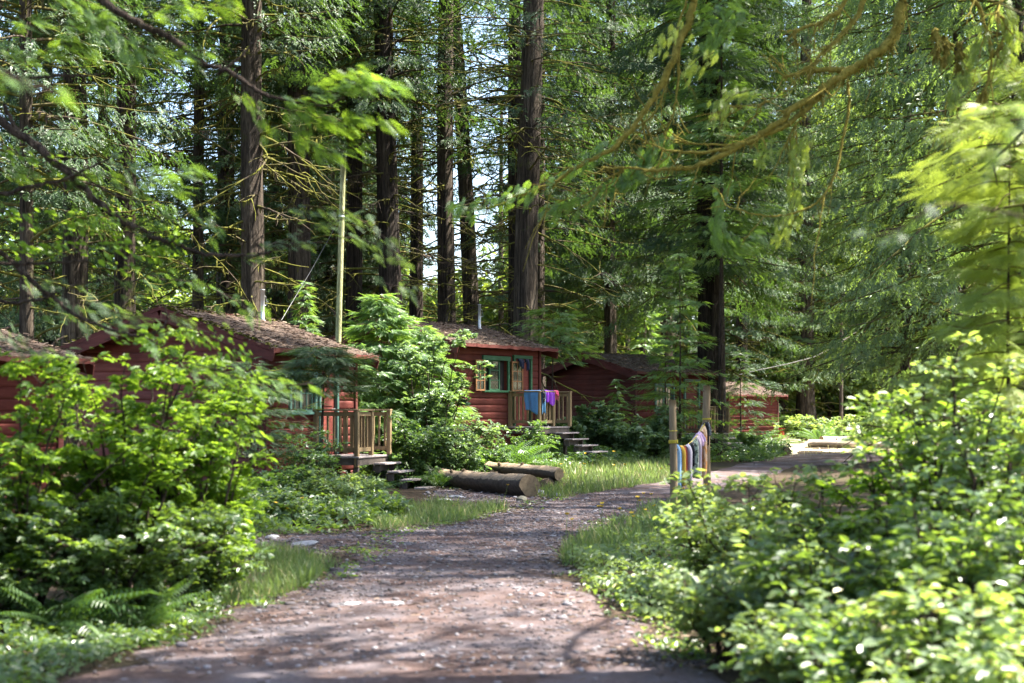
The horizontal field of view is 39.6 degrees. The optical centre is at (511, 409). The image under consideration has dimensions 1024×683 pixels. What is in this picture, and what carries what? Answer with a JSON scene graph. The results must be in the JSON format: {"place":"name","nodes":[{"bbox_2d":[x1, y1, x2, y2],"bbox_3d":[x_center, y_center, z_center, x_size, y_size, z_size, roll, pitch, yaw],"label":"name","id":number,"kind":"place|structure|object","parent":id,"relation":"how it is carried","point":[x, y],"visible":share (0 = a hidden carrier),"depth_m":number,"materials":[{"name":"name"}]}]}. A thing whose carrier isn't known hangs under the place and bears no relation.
{"place":"outdoors","nodes":[
{"label":"outdoors","id":0,"kind":"place"},
{"bbox_2d":[62,452,931,682],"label":"path","id":1,"kind":"structure","parent":0,"point":[230,672],"depth_m":11.07,"materials":[{"name":"grey gravel"}]},
{"bbox_2d":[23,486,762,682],"bbox_3d":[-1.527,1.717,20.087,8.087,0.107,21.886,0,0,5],"label":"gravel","id":2,"kind":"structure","parent":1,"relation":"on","point":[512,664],"depth_m":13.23,"materials":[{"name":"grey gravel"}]},
{"bbox_2d":[0,0,1000,378],"label":"sky","id":3,"kind":"structure","parent":0,"point":[432,234],"materials":[{"name":"white"}]},
{"bbox_2d":[0,432,1023,682],"bbox_3d":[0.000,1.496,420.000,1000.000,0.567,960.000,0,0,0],"label":"ground","id":4,"kind":"structure","parent":0,"point":[738,496],"depth_m":15.84,"materials":[{"name":"green plant"}]},
{"bbox_2d":[0,328,97,513],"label":"cabin","id":5,"kind":"object","parent":4,"relation":"on","point":[9,402],"visible":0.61,"depth_m":23.88,"materials":[{"name":"red wood"}]},
{"bbox_2d":[0,0,114,345],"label":"cedar tree","id":6,"kind":"object","parent":4,"relation":"on","point":[4,321],"visible":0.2,"depth_m":45.49,"materials":[{"name":"green plant"}]},
{"bbox_2d":[0,472,129,611],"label":"shrub","id":7,"kind":"object","parent":4,"relation":"on","point":[61,552],"visible":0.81,"depth_m":11.38,"materials":[{"name":"green plant"}]},
{"bbox_2d":[0,570,161,642],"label":"fern","id":8,"kind":"object","parent":4,"relation":"on","point":[31,604],"visible":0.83,"depth_m":11.07,"materials":[{"name":"green plant"}]},
{"bbox_2d":[0,0,165,346],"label":"cedar tree","id":9,"kind":"object","parent":4,"relation":"on","point":[54,273],"visible":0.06,"depth_m":57.83,"materials":[{"name":"green plant"}]},
{"bbox_2d":[0,0,194,375],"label":"cedar tree","id":10,"kind":"object","parent":4,"relation":"on","point":[27,123],"visible":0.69,"depth_m":37.87,"materials":[{"name":"green plant"}]},
{"bbox_2d":[4,11,192,340],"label":"cedar tree","id":11,"kind":"object","parent":4,"relation":"on","point":[139,250],"visible":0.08,"depth_m":65.77,"materials":[{"name":"green plant"}]},
{"bbox_2d":[0,348,197,623],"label":"shrub","id":12,"kind":"object","parent":4,"relation":"on","point":[36,473],"visible":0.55,"depth_m":11.69,"materials":[{"name":"green plant"}]},
{"bbox_2d":[0,0,218,446],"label":"cedar tree","id":13,"kind":"object","parent":4,"relation":"on","point":[72,273],"visible":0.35,"depth_m":41.71,"materials":[{"name":"green plant"}]},
{"bbox_2d":[0,583,232,682],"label":"undergrowth","id":14,"kind":"object","parent":4,"relation":"on","point":[37,638],"visible":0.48,"depth_m":10.42,"materials":[{"name":"green plant"}]},
{"bbox_2d":[5,0,235,332],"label":"cedar tree","id":15,"kind":"object","parent":4,"relation":"on","point":[131,294],"visible":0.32,"depth_m":44.79,"materials":[{"name":"green plant"}]},
{"bbox_2d":[0,481,249,620],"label":"shrub","id":16,"kind":"object","parent":4,"relation":"on","point":[157,568],"visible":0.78,"depth_m":11.65,"materials":[{"name":"green plant"}]},
{"bbox_2d":[26,573,238,632],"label":"fern","id":17,"kind":"object","parent":4,"relation":"on","point":[156,616],"visible":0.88,"depth_m":11.32,"materials":[{"name":"green plant"}]},
{"bbox_2d":[2,318,276,607],"bbox_3d":[-3.391,0.456,12.823,2.258,2.669,2.633,0,0,0],"label":"shrub","id":18,"kind":"object","parent":4,"relation":"on","point":[165,474],"visible":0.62,"depth_m":12.30,"materials":[{"name":"green plant"}]},
{"bbox_2d":[126,357,277,600],"bbox_3d":[-2.887,0.635,13.233,1.459,2.304,1.328,0,0,0],"label":"shrub","id":19,"kind":"object","parent":4,"relation":"on","point":[225,499],"visible":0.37,"depth_m":13.08,"materials":[{"name":"green plant"}]},
{"bbox_2d":[88,0,326,320],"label":"cedar tree","id":20,"kind":"object","parent":4,"relation":"on","point":[198,196],"visible":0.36,"depth_m":49.82,"materials":[{"name":"green plant"}]},
{"bbox_2d":[139,500,275,604],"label":"shrub","id":21,"kind":"object","parent":4,"relation":"on","point":[218,570],"visible":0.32,"depth_m":12.88,"materials":[{"name":"green plant"}]},
{"bbox_2d":[0,0,426,463],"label":"overhanging tree","id":22,"kind":"object","parent":4,"relation":"on","point":[12,128],"visible":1,"depth_m":11.60,"materials":[{"name":"green plant"}]},
{"bbox_2d":[112,0,346,313],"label":"cedar tree","id":23,"kind":"object","parent":4,"relation":"on","point":[228,309],"visible":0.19,"depth_m":53.70,"materials":[{"name":"green plant"}]},
{"bbox_2d":[100,0,367,327],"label":"cedar tree","id":24,"kind":"object","parent":4,"relation":"on","point":[254,159],"visible":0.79,"depth_m":42.72,"materials":[{"name":"green plant"}]},
{"bbox_2d":[53,289,438,492],"bbox_3d":[-5.578,-0.302,31.456,7.392,5.004,5.653,0,0,19],"label":"cabin","id":25,"kind":"object","parent":4,"relation":"on","point":[267,341],"visible":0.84,"depth_m":30.15,"materials":[{"name":"red wood"}]},
{"bbox_2d":[177,357,330,477],"bbox_3d":[-4.826,0.447,26.346,2.904,2.808,2.991,0,0,31],"label":"hemlock sapling","id":26,"kind":"object","parent":4,"relation":"on","point":[277,412],"visible":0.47,"depth_m":26.27,"materials":[{"name":"green plant"}]},
{"bbox_2d":[166,0,378,322],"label":"cedar tree","id":27,"kind":"object","parent":4,"relation":"on","point":[323,294],"visible":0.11,"depth_m":63.39,"materials":[{"name":"green plant"}]},
{"bbox_2d":[211,538,342,608],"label":"grass","id":28,"kind":"structure","parent":4,"relation":"on","point":[298,563],"depth_m":14.37,"materials":[{"name":"green plant"}]},
{"bbox_2d":[157,0,431,330],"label":"cedar tree","id":29,"kind":"object","parent":4,"relation":"on","point":[300,256],"visible":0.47,"depth_m":49.67,"materials":[{"name":"green plant"}]},
{"bbox_2d":[250,481,368,523],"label":"shrub","id":30,"kind":"object","parent":4,"relation":"on","point":[287,494],"visible":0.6,"depth_m":21.70,"materials":[{"name":"green plant"}]},
{"bbox_2d":[270,429,350,497],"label":"shrub","id":31,"kind":"object","parent":4,"relation":"on","point":[307,456],"visible":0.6,"depth_m":25.79,"materials":[{"name":"green plant"}]},
{"bbox_2d":[209,470,413,534],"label":"undergrowth","id":32,"kind":"object","parent":4,"relation":"on","point":[273,520],"visible":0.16,"depth_m":21.20,"materials":[{"name":"green plant"}]},
{"bbox_2d":[282,157,345,343],"bbox_3d":[-5.099,-2.426,36.100,1.869,8.082,0.272,0,0,-32],"label":"utility pole","id":33,"kind":"object","parent":4,"relation":"on","point":[338,332],"visible":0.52,"depth_m":36.44,"materials":[{"name":"brown wood"}]},
{"bbox_2d":[247,345,396,475],"bbox_3d":[-3.852,0.265,28.508,3.061,3.122,2.666,0,0,-29],"label":"hemlock sapling","id":34,"kind":"object","parent":4,"relation":"on","point":[308,355],"visible":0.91,"depth_m":28.23,"materials":[{"name":"green plant"}]},
{"bbox_2d":[235,0,433,338],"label":"cedar tree","id":35,"kind":"object","parent":4,"relation":"on","point":[366,255],"visible":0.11,"depth_m":64.47,"materials":[{"name":"green plant"}]},
{"bbox_2d":[298,467,391,501],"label":"shrub","id":36,"kind":"object","parent":4,"relation":"on","point":[326,484],"visible":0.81,"depth_m":24.34,"materials":[{"name":"green plant"}]},
{"bbox_2d":[233,0,473,337],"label":"cedar tree","id":37,"kind":"object","parent":4,"relation":"on","point":[353,257],"visible":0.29,"depth_m":51.76,"materials":[{"name":"green plant"}]},
{"bbox_2d":[278,0,506,329],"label":"cedar tree","id":38,"kind":"object","parent":4,"relation":"on","point":[387,205],"visible":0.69,"depth_m":49.67,"materials":[{"name":"green plant"}]},
{"bbox_2d":[310,0,480,336],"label":"cedar tree","id":39,"kind":"object","parent":4,"relation":"on","point":[427,206],"visible":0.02,"depth_m":69.52,"materials":[{"name":"green plant"}]},
{"bbox_2d":[337,292,462,473],"bbox_3d":[-3.430,-0.501,35.714,4.894,4.879,5.267,0,0,-40],"label":"hemlock sapling","id":40,"kind":"object","parent":4,"relation":"on","point":[388,311],"visible":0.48,"depth_m":35.34,"materials":[{"name":"green plant"}]},
{"bbox_2d":[320,0,499,335],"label":"cedar tree","id":41,"kind":"object","parent":4,"relation":"on","point":[416,311],"visible":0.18,"depth_m":61.77,"materials":[{"name":"green plant"}]},
{"bbox_2d":[109,486,724,666],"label":"weeds","id":42,"kind":"object","parent":4,"relation":"on","point":[665,641],"visible":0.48,"depth_m":12.66,"materials":[{"name":"green plant"}]},
{"bbox_2d":[365,325,478,468],"bbox_3d":[-2.293,-0.146,36.785,3.104,4.106,3.307,0,0,24],"label":"hemlock sapling","id":43,"kind":"object","parent":4,"relation":"on","point":[424,339],"visible":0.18,"depth_m":36.57,"materials":[{"name":"green plant"}]},
{"bbox_2d":[376,409,473,477],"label":"shrub","id":44,"kind":"object","parent":4,"relation":"on","point":[427,446],"visible":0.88,"depth_m":32.23,"materials":[{"name":"green plant"}]},
{"bbox_2d":[383,328,496,462],"bbox_3d":[-1.934,-0.173,35.351,2.642,3.693,2.702,0,0,-34],"label":"vine maple","id":45,"kind":"object","parent":4,"relation":"on","point":[433,399],"visible":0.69,"depth_m":35.08,"materials":[{"name":"green plant"}]},
{"bbox_2d":[371,493,508,530],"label":"grass","id":46,"kind":"structure","parent":4,"relation":"on","point":[442,512],"depth_m":22.60,"materials":[{"name":"green plant"}]},
{"bbox_2d":[338,0,556,327],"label":"cedar tree","id":47,"kind":"object","parent":4,"relation":"on","point":[446,273],"visible":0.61,"depth_m":51.74,"materials":[{"name":"green plant"}]},
{"bbox_2d":[423,412,510,470],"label":"shrub","id":48,"kind":"object","parent":4,"relation":"on","point":[456,459],"visible":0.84,"depth_m":32.64,"materials":[{"name":"green plant"}]},
{"bbox_2d":[328,304,607,457],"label":"cabin","id":49,"kind":"object","parent":4,"relation":"on","point":[497,396],"visible":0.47,"depth_m":40.51,"materials":[{"name":"red wood"}]},
{"bbox_2d":[475,355,522,392],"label":"window","id":50,"kind":"structure","parent":49,"relation":"in","point":[495,383],"depth_m":40.33,"materials":[{"name":"green paint"}]},
{"bbox_2d":[393,0,557,324],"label":"cedar tree","id":51,"kind":"object","parent":4,"relation":"on","point":[465,183],"visible":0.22,"depth_m":57.74,"materials":[{"name":"green plant"}]},
{"bbox_2d":[340,451,618,487],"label":"undergrowth","id":52,"kind":"object","parent":4,"relation":"on","point":[588,459],"visible":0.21,"depth_m":34.76,"materials":[{"name":"green plant"}]},
{"bbox_2d":[430,467,539,495],"bbox_3d":[-0.662,1.541,30.499,0.508,0.523,4.321,0,0,-28],"label":"log","id":53,"kind":"object","parent":4,"relation":"on","point":[491,481],"visible":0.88,"depth_m":29.67,"materials":[{"name":"brown wood"}]},
{"bbox_2d":[0,59,1007,432],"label":"woods","id":54,"kind":"object","parent":4,"relation":"on","point":[868,385],"visible":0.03,"depth_m":98.35,"materials":[{"name":"green plant"}]},
{"bbox_2d":[421,0,606,409],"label":"cedar tree","id":55,"kind":"object","parent":4,"relation":"on","point":[512,180],"visible":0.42,"depth_m":56.77,"materials":[{"name":"green plant"}]},
{"bbox_2d":[416,0,637,412],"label":"cedar tree","id":56,"kind":"object","parent":4,"relation":"on","point":[530,132],"visible":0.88,"depth_m":47.68,"materials":[{"name":"green plant"}]},
{"bbox_2d":[425,0,660,418],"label":"cedar tree","id":57,"kind":"object","parent":4,"relation":"on","point":[541,254],"visible":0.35,"depth_m":59.79,"materials":[{"name":"green plant"}]},
{"bbox_2d":[511,302,604,456],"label":"hemlock sapling","id":58,"kind":"object","parent":4,"relation":"on","point":[562,329],"visible":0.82,"depth_m":43.86,"materials":[{"name":"green plant"}]},
{"bbox_2d":[476,0,652,359],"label":"cedar tree","id":59,"kind":"object","parent":4,"relation":"on","point":[552,296],"visible":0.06,"depth_m":74.89,"materials":[{"name":"green plant"}]},
{"bbox_2d":[573,400,624,450],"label":"shrub","id":60,"kind":"object","parent":4,"relation":"on","point":[602,413],"visible":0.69,"depth_m":44.85,"materials":[{"name":"green plant"}]},
{"bbox_2d":[535,452,669,498],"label":"grass","id":61,"kind":"structure","parent":4,"relation":"on","point":[607,479],"depth_m":34.42,"materials":[{"name":"green plant"}]},
{"bbox_2d":[544,0,697,353],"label":"cedar tree","id":62,"kind":"object","parent":4,"relation":"on","point":[611,307],"visible":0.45,"depth_m":67.45,"materials":[{"name":"green plant"}]},
{"bbox_2d":[600,414,656,457],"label":"shrub","id":63,"kind":"object","parent":4,"relation":"on","point":[633,437],"visible":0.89,"depth_m":44.20,"materials":[{"name":"green plant"}]},
{"bbox_2d":[541,352,741,456],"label":"cabin","id":64,"kind":"object","parent":4,"relation":"on","point":[594,378],"visible":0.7,"depth_m":53.51,"materials":[{"name":"red wood"}]},
{"bbox_2d":[552,483,730,567],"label":"grass","id":65,"kind":"structure","parent":4,"relation":"on","point":[589,538],"depth_m":18.60,"materials":[{"name":"green plant"}]},
{"bbox_2d":[619,282,667,354],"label":"hemlock sapling","id":66,"kind":"object","parent":4,"relation":"on","point":[650,326],"visible":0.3,"depth_m":65.97,"materials":[{"name":"green plant"}]},
{"bbox_2d":[567,505,744,622],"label":"undergrowth","id":67,"kind":"object","parent":4,"relation":"on","point":[641,581],"visible":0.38,"depth_m":15.01,"materials":[{"name":"green plant"}]},
{"bbox_2d":[627,405,694,460],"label":"shrub","id":68,"kind":"object","parent":4,"relation":"on","point":[660,428],"visible":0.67,"depth_m":45.69,"materials":[{"name":"green plant"}]},
{"bbox_2d":[574,0,757,365],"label":"cedar tree","id":69,"kind":"object","parent":4,"relation":"on","point":[666,321],"visible":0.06,"depth_m":73.30,"materials":[{"name":"green plant"}]},
{"bbox_2d":[623,327,716,449],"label":"hemlock sapling","id":70,"kind":"object","parent":4,"relation":"on","point":[661,372],"visible":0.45,"depth_m":48.47,"materials":[{"name":"green plant"}]},
{"bbox_2d":[627,248,741,461],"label":"hemlock sapling","id":71,"kind":"object","parent":4,"relation":"on","point":[679,359],"visible":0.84,"depth_m":46.95,"materials":[{"name":"green plant"}]},
{"bbox_2d":[596,437,793,461],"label":"undergrowth","id":72,"kind":"object","parent":4,"relation":"on","point":[757,451],"visible":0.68,"depth_m":47.98,"materials":[{"name":"green plant"}]},
{"bbox_2d":[639,551,768,659],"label":"shrub","id":73,"kind":"object","parent":4,"relation":"on","point":[701,626],"visible":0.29,"depth_m":9.81,"materials":[{"name":"green plant"}]},
{"bbox_2d":[625,0,795,455],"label":"cedar tree","id":74,"kind":"object","parent":4,"relation":"on","point":[736,35],"visible":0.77,"depth_m":50.95,"materials":[{"name":"green plant"}]},
{"bbox_2d":[651,468,775,589],"bbox_3d":[1.927,1.137,13.253,1.357,1.192,1.596,0,0,0],"label":"shrub","id":75,"kind":"object","parent":4,"relation":"on","point":[695,499],"visible":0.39,"depth_m":13.15,"materials":[{"name":"green plant"}]},
{"bbox_2d":[583,0,845,453],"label":"cedar tree","id":76,"kind":"object","parent":4,"relation":"on","point":[708,281],"visible":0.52,"depth_m":55.53,"materials":[{"name":"green plant"}]},
{"bbox_2d":[445,0,1023,301],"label":"overhanging tree","id":77,"kind":"object","parent":4,"relation":"on","point":[620,183],"visible":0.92,"depth_m":15.00,"materials":[{"name":"green plant"}]},
{"bbox_2d":[660,466,827,589],"bbox_3d":[2.031,1.113,12.188,1.492,1.232,1.271,0,0,0],"label":"shrub","id":78,"kind":"object","parent":4,"relation":"on","point":[731,525],"visible":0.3,"depth_m":12.30,"materials":[{"name":"green plant"}]},
{"bbox_2d":[683,0,817,427],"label":"cedar tree","id":79,"kind":"object","parent":4,"relation":"on","point":[740,329],"visible":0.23,"depth_m":91.08,"materials":[{"name":"green plant"}]},
{"bbox_2d":[726,382,787,440],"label":"cabin","id":80,"kind":"object","parent":4,"relation":"on","point":[769,408],"visible":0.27,"depth_m":80.11,"materials":[{"name":"red wood"}]},
{"bbox_2d":[725,350,789,443],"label":"hemlock sapling","id":81,"kind":"object","parent":4,"relation":"on","point":[731,397],"visible":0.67,"depth_m":59.82,"materials":[{"name":"green plant"}]},
{"bbox_2d":[672,521,862,672],"bbox_3d":[1.728,1.247,9.462,1.420,0.972,1.309,0,0,-24],"label":"shrub","id":82,"kind":"object","parent":4,"relation":"on","point":[724,613],"visible":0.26,"depth_m":9.24,"materials":[{"name":"green plant"}]},
{"bbox_2d":[725,0,853,433],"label":"cedar tree","id":83,"kind":"object","parent":4,"relation":"on","point":[782,404],"visible":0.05,"depth_m":99.31,"materials":[{"name":"green plant"}]},
{"bbox_2d":[709,580,885,682],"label":"shrub","id":84,"kind":"object","parent":4,"relation":"on","point":[763,639],"visible":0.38,"depth_m":8.00,"materials":[{"name":"green plant"}]},
{"bbox_2d":[704,459,891,583],"bbox_3d":[2.571,1.072,11.971,1.777,1.314,1.440,0,0,33],"label":"shrub","id":85,"kind":"object","parent":4,"relation":"on","point":[777,499],"visible":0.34,"depth_m":11.96,"materials":[{"name":"green plant"}]},
{"bbox_2d":[731,0,882,424],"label":"cedar tree","id":86,"kind":"object","parent":4,"relation":"on","point":[805,405],"visible":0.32,"depth_m":95.45,"materials":[{"name":"green plant"}]},
{"bbox_2d":[714,508,946,638],"bbox_3d":[2.099,1.172,8.940,1.626,1.107,1.325,0,0,0],"label":"shrub","id":87,"kind":"object","parent":4,"relation":"on","point":[770,562],"visible":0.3,"depth_m":8.86,"materials":[{"name":"green plant"}]},
{"bbox_2d":[786,0,881,422],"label":"cedar tree","id":88,"kind":"object","parent":4,"relation":"on","point":[824,399],"visible":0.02,"depth_m":105.43,"materials":[{"name":"green plant"}]},
{"bbox_2d":[709,582,970,682],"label":"shrub","id":89,"kind":"object","parent":4,"relation":"on","point":[821,633],"visible":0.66,"depth_m":7.38,"materials":[{"name":"green plant"}]},
{"bbox_2d":[751,0,1004,461],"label":"cedar tree","id":90,"kind":"object","parent":4,"relation":"on","point":[817,167],"visible":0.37,"depth_m":46.71,"materials":[{"name":"green plant"}]},
{"bbox_2d":[796,0,1001,452],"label":"cedar tree","id":91,"kind":"object","parent":4,"relation":"on","point":[877,374],"visible":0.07,"depth_m":56.66,"materials":[{"name":"green plant"}]},
{"bbox_2d":[794,0,1010,461],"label":"cedar tree","id":92,"kind":"object","parent":4,"relation":"on","point":[913,331],"visible":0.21,"depth_m":43.83,"materials":[{"name":"green plant"}]},
{"bbox_2d":[807,389,998,560],"bbox_3d":[3.194,0.777,11.436,1.324,1.870,1.463,0,0,-37],"label":"shrub","id":93,"kind":"object","parent":4,"relation":"on","point":[875,481],"visible":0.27,"depth_m":11.36,"materials":[{"name":"green plant"}]},
{"bbox_2d":[801,491,1023,671],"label":"shrub","id":94,"kind":"object","parent":4,"relation":"on","point":[877,575],"visible":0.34,"depth_m":8.44,"materials":[{"name":"green plant"}]},
{"bbox_2d":[807,0,1023,474],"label":"cedar tree","id":95,"kind":"object","parent":4,"relation":"on","point":[926,237],"visible":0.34,"depth_m":31.31,"materials":[{"name":"green plant"}]},
{"bbox_2d":[832,563,1023,682],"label":"shrub","id":96,"kind":"object","parent":4,"relation":"on","point":[980,658],"visible":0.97,"depth_m":7.19,"materials":[{"name":"green plant"}]},
{"bbox_2d":[833,331,1023,571],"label":"shrub","id":97,"kind":"object","parent":4,"relation":"on","point":[933,434],"visible":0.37,"depth_m":10.85,"materials":[{"name":"green plant"}]},
{"bbox_2d":[846,375,1023,609],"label":"shrub","id":98,"kind":"object","parent":4,"relation":"on","point":[950,503],"visible":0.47,"depth_m":10.34,"materials":[{"name":"green plant"}]},
{"bbox_2d":[864,476,1023,678],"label":"shrub","id":99,"kind":"object","parent":4,"relation":"on","point":[983,571],"visible":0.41,"depth_m":8.03,"materials":[{"name":"green plant"}]},
{"bbox_2d":[887,0,1010,397],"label":"cedar tree","id":100,"kind":"object","parent":4,"relation":"on","point":[948,79],"visible":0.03,"depth_m":43.96,"materials":[{"name":"green plant"}]},
{"bbox_2d":[877,100,1023,551],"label":"hemlock sapling","id":101,"kind":"object","parent":4,"relation":"on","point":[977,226],"visible":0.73,"depth_m":12.58,"materials":[{"name":"green plant"}]},
{"bbox_2d":[912,61,1023,493],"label":"hemlock sapling","id":102,"kind":"object","parent":4,"relation":"on","point":[1017,77],"visible":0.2,"depth_m":15.69,"materials":[{"name":"green plant"}]},
{"bbox_2d":[783,433,978,454],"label":"clearing","id":103,"kind":"structure","parent":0,"point":[798,447],"depth_m":62.40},
{"bbox_2d":[773,414,839,440],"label":"shrub","id":104,"kind":"object","parent":103,"relation":"on","point":[792,425],"visible":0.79,"depth_m":78.59,"materials":[{"name":"green plant"}]},
{"bbox_2d":[850,203,1023,249],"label":"conifer sprig","id":105,"kind":"object","parent":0,"point":[925,211],"visible":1,"depth_m":5.20,"materials":[{"name":"green plant"}]},
{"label":"log","id":106,"kind":"object","parent":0,"visible":0},
{"bbox_2d":[484,461,563,480],"bbox_3d":[0.244,1.397,32.602,0.292,0.378,2.588,0,0,-39],"label":"log bench","id":107,"kind":"object","parent":106,"relation":"on","point":[545,471],"visible":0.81,"depth_m":32.30,"materials":[{"name":"brown wood"}]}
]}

